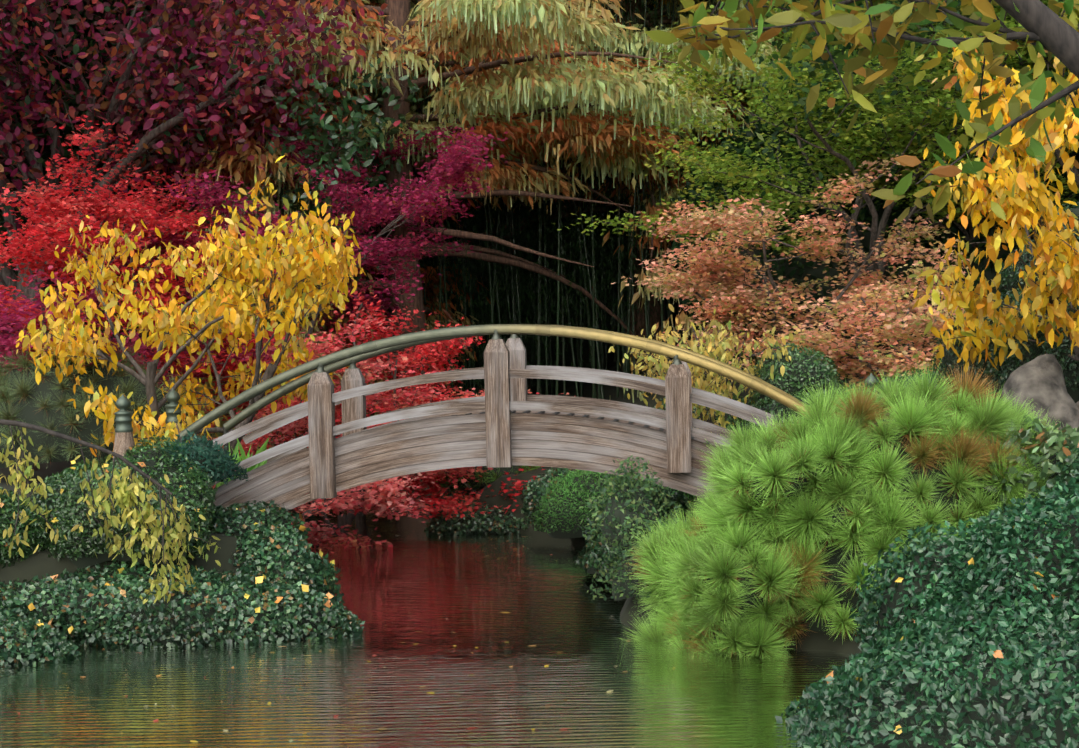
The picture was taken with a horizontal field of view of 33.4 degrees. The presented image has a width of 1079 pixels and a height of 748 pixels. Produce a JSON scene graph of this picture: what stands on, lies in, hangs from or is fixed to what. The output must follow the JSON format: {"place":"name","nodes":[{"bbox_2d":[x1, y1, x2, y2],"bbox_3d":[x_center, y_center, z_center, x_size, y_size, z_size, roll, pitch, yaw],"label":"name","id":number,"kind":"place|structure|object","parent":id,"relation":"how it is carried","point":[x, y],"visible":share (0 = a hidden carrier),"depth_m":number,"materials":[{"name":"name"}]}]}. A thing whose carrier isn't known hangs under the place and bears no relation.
{"place":"outdoors","nodes":[
{"label":"outdoors","id":0,"kind":"place"},
{"bbox_2d":[0,491,864,747],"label":"pond water","id":1,"kind":"structure","parent":0,"point":[403,588],"depth_m":14.09,"materials":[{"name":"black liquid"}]},
{"bbox_2d":[18,534,780,747],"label":"floating leaves","id":2,"kind":"object","parent":1,"relation":"on","point":[291,740],"visible":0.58,"depth_m":13.75,"materials":[{"name":"yellow plant"}]},
{"bbox_2d":[0,321,999,654],"bbox_3d":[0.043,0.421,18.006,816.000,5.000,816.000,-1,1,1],"label":"ground","id":3,"kind":"structure","parent":0,"point":[38,565],"depth_m":21.21,"materials":[{"name":"soil"}]},
{"bbox_2d":[0,264,199,470],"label":"crimson japanese maple","id":4,"kind":"object","parent":3,"relation":"on","point":[8,342],"visible":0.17,"depth_m":21.34,"materials":[{"name":"red plant"}]},
{"bbox_2d":[0,323,214,467],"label":"pine shrub","id":5,"kind":"object","parent":3,"relation":"on","point":[25,397],"visible":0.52,"depth_m":20.54,"materials":[{"name":"green plant"}]},
{"bbox_2d":[0,435,217,568],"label":"boxwood shrub","id":6,"kind":"object","parent":3,"relation":"on","point":[67,514],"visible":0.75,"depth_m":16.75,"materials":[{"name":"green plant"}]},
{"bbox_2d":[0,419,220,603],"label":"weeping branches","id":7,"kind":"object","parent":3,"relation":"on","point":[125,495],"visible":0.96,"depth_m":16.09,"materials":[{"name":"yellow plant"}]},
{"bbox_2d":[9,0,233,125],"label":"tree","id":8,"kind":"object","parent":3,"relation":"on","point":[84,3],"visible":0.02,"depth_m":29.29,"materials":[{"name":"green plant"}]},
{"bbox_2d":[0,0,272,207],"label":"tree","id":9,"kind":"object","parent":3,"relation":"on","point":[8,51],"visible":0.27,"depth_m":26.96,"materials":[{"name":"red plant"}]},
{"bbox_2d":[0,0,272,229],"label":"tree","id":10,"kind":"object","parent":3,"relation":"on","point":[67,130],"visible":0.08,"depth_m":27.92,"materials":[{"name":"red plant"}]},
{"bbox_2d":[15,155,343,444],"bbox_3d":[-4.156,-0.389,20.076,3.166,3.908,3.709,-2,2,-25],"label":"cherry tree","id":11,"kind":"object","parent":3,"relation":"on","point":[217,315],"visible":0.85,"depth_m":19.86,"materials":[{"name":"yellow plant"}]},
{"bbox_2d":[0,115,361,386],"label":"tree","id":12,"kind":"object","parent":3,"relation":"on","point":[128,212],"visible":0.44,"depth_m":23.41,"materials":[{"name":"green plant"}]},
{"bbox_2d":[0,500,364,665],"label":"ivy ground cover","id":13,"kind":"object","parent":3,"relation":"on","point":[280,585],"visible":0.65,"depth_m":16.00,"materials":[{"name":"green plant"}]},
{"bbox_2d":[160,429,248,486],"bbox_3d":[-3.402,0.823,17.655,1.044,0.576,0.918,-1,2,23],"label":"nandina shrub","id":14,"kind":"object","parent":3,"relation":"on","point":[211,463],"visible":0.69,"depth_m":17.47,"materials":[{"name":"green plant"}]},
{"bbox_2d":[0,0,410,371],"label":"tree","id":15,"kind":"object","parent":3,"relation":"on","point":[154,40],"visible":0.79,"depth_m":26.21,"materials":[{"name":"red plant"}]},
{"bbox_2d":[66,181,365,457],"bbox_3d":[-3.459,-0.242,20.407,3.316,3.711,4.456,-1,1,1],"label":"cherry tree","id":16,"kind":"object","parent":3,"relation":"on","point":[334,259],"visible":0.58,"depth_m":19.74,"materials":[{"name":"yellow plant"}]},
{"bbox_2d":[186,435,270,491],"bbox_3d":[-3.478,0.982,19.541,1.225,0.835,1.223,-1,1,1],"label":"strap leaf plant","id":17,"kind":"object","parent":3,"relation":"on","point":[243,456],"visible":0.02,"depth_m":19.35,"materials":[{"name":"green plant"}]},
{"bbox_2d":[42,101,507,455],"bbox_3d":[-3.811,-1.557,27.190,6.767,6.038,8.119,-1,1,1],"label":"tree","id":18,"kind":"object","parent":3,"relation":"on","point":[374,208],"visible":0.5,"depth_m":26.88,"materials":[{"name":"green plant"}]},
{"bbox_2d":[166,53,438,442],"bbox_3d":[-4.337,-1.982,29.093,5.543,6.520,6.148,-1,1,1],"label":"magnolia tree","id":19,"kind":"object","parent":3,"relation":"on","point":[344,163],"visible":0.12,"depth_m":27.38,"materials":[{"name":"green plant"}]},
{"bbox_2d":[90,0,518,384],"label":"bald cypress tree","id":20,"kind":"object","parent":3,"relation":"on","point":[408,116],"visible":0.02,"depth_m":30.83,"materials":[{"name":"brown plant"}]},
{"bbox_2d":[194,402,439,550],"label":"japanese maple tree","id":21,"kind":"object","parent":3,"relation":"on","point":[369,499],"visible":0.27,"depth_m":21.69,"materials":[{"name":"red plant"}]},
{"bbox_2d":[136,290,544,521],"bbox_3d":[-2.674,0.857,25.948,6.588,4.086,5.570,-1,1,1],"label":"red japanese maple tree","id":22,"kind":"object","parent":3,"relation":"on","point":[426,352],"visible":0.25,"depth_m":24.97,"materials":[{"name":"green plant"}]},
{"bbox_2d":[219,315,568,553],"bbox_3d":[-1.964,1.085,23.802,5.686,3.706,4.517,-1,1,1],"label":"pink japanese maple tree","id":23,"kind":"object","parent":3,"relation":"on","point":[345,521],"visible":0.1,"depth_m":23.03,"materials":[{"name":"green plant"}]},
{"bbox_2d":[70,0,764,491],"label":"bald cypress tree","id":24,"kind":"object","parent":3,"relation":"on","point":[470,28],"visible":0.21,"depth_m":29.70,"materials":[{"name":"green plant"}]},
{"bbox_2d":[432,465,542,492],"bbox_3d":[-0.721,1.271,25.281,1.817,0.947,1.344,-1,1,1],"label":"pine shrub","id":25,"kind":"object","parent":3,"relation":"on","point":[491,476],"visible":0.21,"depth_m":24.91,"materials":[{"name":"green"}]},
{"bbox_2d":[113,324,891,513],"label":"bridge","id":26,"kind":"structure","parent":3,"relation":"on","point":[506,420],"depth_m":18.12,"materials":[{"name":"brown wood"}]},
{"bbox_2d":[0,0,1078,384],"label":"hedge trees","id":27,"kind":"object","parent":3,"relation":"on","point":[798,268],"visible":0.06,"depth_m":29.13,"materials":[{"name":"green plant"}]},
{"bbox_2d":[338,0,778,416],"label":"bamboo grove","id":28,"kind":"object","parent":3,"relation":"on","point":[626,270],"visible":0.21,"depth_m":33.54,"materials":[{"name":"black plant"}]},
{"bbox_2d":[424,467,696,580],"bbox_3d":[1.538,1.792,20.780,3.742,1.262,16.288,-2,1,-18],"label":"ivy ground cover","id":29,"kind":"object","parent":3,"relation":"on","point":[496,521],"visible":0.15,"depth_m":22.85,"materials":[{"name":"green plant"}]},
{"bbox_2d":[352,0,819,386],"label":"bald cypress tree","id":30,"kind":"object","parent":3,"relation":"on","point":[636,50],"visible":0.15,"depth_m":32.22,"materials":[{"name":"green plant"}]},
{"bbox_2d":[531,469,695,538],"bbox_3d":[1.236,1.446,22.297,2.696,1.121,1.872,-1,2,23],"label":"shrub","id":31,"kind":"object","parent":3,"relation":"on","point":[563,515],"visible":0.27,"depth_m":22.11,"materials":[{"name":"green plant"}]},
{"bbox_2d":[579,455,681,601],"bbox_3d":[0.921,1.415,16.622,1.051,1.314,1.394,-2,2,-26],"label":"shrub","id":32,"kind":"object","parent":3,"relation":"on","point":[630,504],"visible":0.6,"depth_m":16.56,"materials":[{"name":"green plant"}]},
{"bbox_2d":[608,304,798,501],"bbox_3d":[1.891,0.370,20.844,2.141,2.383,2.594,-1,1,1],"label":"shrub","id":33,"kind":"object","parent":3,"relation":"on","point":[719,342],"visible":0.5,"depth_m":20.56,"materials":[{"name":"yellow plant"}]},
{"bbox_2d":[643,9,767,111],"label":"tree","id":34,"kind":"object","parent":3,"relation":"on","point":[648,28],"depth_m":36.09,"materials":[{"name":"green plant"}]},
{"bbox_2d":[647,0,779,148],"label":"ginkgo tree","id":35,"kind":"object","parent":3,"relation":"on","point":[742,91],"depth_m":35.90,"materials":[{"name":"green plant"}]},
{"bbox_2d":[652,342,846,437],"bbox_3d":[2.534,0.321,22.164,1.976,1.444,6.144,-2,1,-13],"label":"clipped shrub","id":36,"kind":"object","parent":3,"relation":"on","point":[802,367],"visible":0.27,"depth_m":20.50,"materials":[{"name":"green plant"}]},
{"bbox_2d":[611,153,963,383],"bbox_3d":[3.486,-1.146,25.351,4.975,3.555,5.792,-1,1,1],"label":"tree","id":37,"kind":"object","parent":3,"relation":"on","point":[733,271],"visible":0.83,"depth_m":24.38,"materials":[{"name":"orange plant"}]},
{"bbox_2d":[553,0,1077,381],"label":"green maple","id":38,"kind":"object","parent":3,"relation":"on","point":[949,110],"visible":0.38,"depth_m":26.05,"materials":[{"name":"green plant"}]},
{"bbox_2d":[620,357,1077,659],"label":"pine shrub","id":39,"kind":"object","parent":3,"relation":"on","point":[792,529],"visible":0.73,"depth_m":14.88,"materials":[{"name":"green plant"}]},
{"bbox_2d":[760,230,1010,391],"bbox_3d":[4.333,-0.422,22.296,3.252,2.665,3.567,-1,1,1],"label":"tree","id":40,"kind":"object","parent":3,"relation":"on","point":[861,364],"visible":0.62,"depth_m":22.17,"materials":[{"name":"orange plant"}]},
{"bbox_2d":[708,0,1078,247],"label":"green maple","id":41,"kind":"object","parent":3,"relation":"on","point":[968,237],"visible":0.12,"depth_m":27.88,"materials":[{"name":"green plant"}]},
{"bbox_2d":[720,0,1078,197],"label":"tree","id":42,"kind":"object","parent":3,"relation":"on","point":[825,65],"visible":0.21,"depth_m":25.28,"materials":[{"name":"green plant"}]},
{"bbox_2d":[775,444,1078,747],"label":"holly hedge","id":43,"kind":"object","parent":3,"relation":"on","point":[974,643],"visible":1,"depth_m":11.83,"materials":[{"name":"green plant"}]},
{"bbox_2d":[866,201,1078,413],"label":"clipped shrub","id":44,"kind":"object","parent":3,"relation":"on","point":[1061,352],"visible":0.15,"depth_m":18.17,"materials":[{"name":"green plant"}]},
{"bbox_2d":[907,35,1078,372],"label":"cherry tree","id":45,"kind":"object","parent":3,"relation":"on","point":[1054,285],"visible":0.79,"depth_m":16.27,"materials":[{"name":"yellow plant"}]},
{"bbox_2d":[946,0,1062,68],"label":"green maple","id":46,"kind":"object","parent":3,"relation":"on","point":[1025,49],"visible":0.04,"depth_m":25.93,"materials":[{"name":"green plant"}]},
{"bbox_2d":[973,414,1078,502],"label":"broadleaf shrub","id":47,"kind":"object","parent":3,"relation":"on","point":[1062,438],"visible":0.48,"depth_m":15.02,"materials":[{"name":"green plant"}]},
{"bbox_2d":[1001,354,1078,445],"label":"outcrop rock","id":48,"kind":"object","parent":3,"relation":"on","point":[1038,382],"visible":0.27,"depth_m":16.66,"materials":[{"name":"stone"}]},
{"bbox_2d":[644,0,1078,224],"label":"tree limb","id":49,"kind":"object","parent":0,"point":[1050,31],"visible":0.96,"depth_m":8.92,"materials":[{"name":"green plant"}]},
{"bbox_2d":[657,0,1078,157],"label":"tree limb","id":50,"kind":"object","parent":49,"relation":"attached to","point":[1070,11],"visible":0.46,"depth_m":9.43,"materials":[{"name":"green plant"}]}
]}

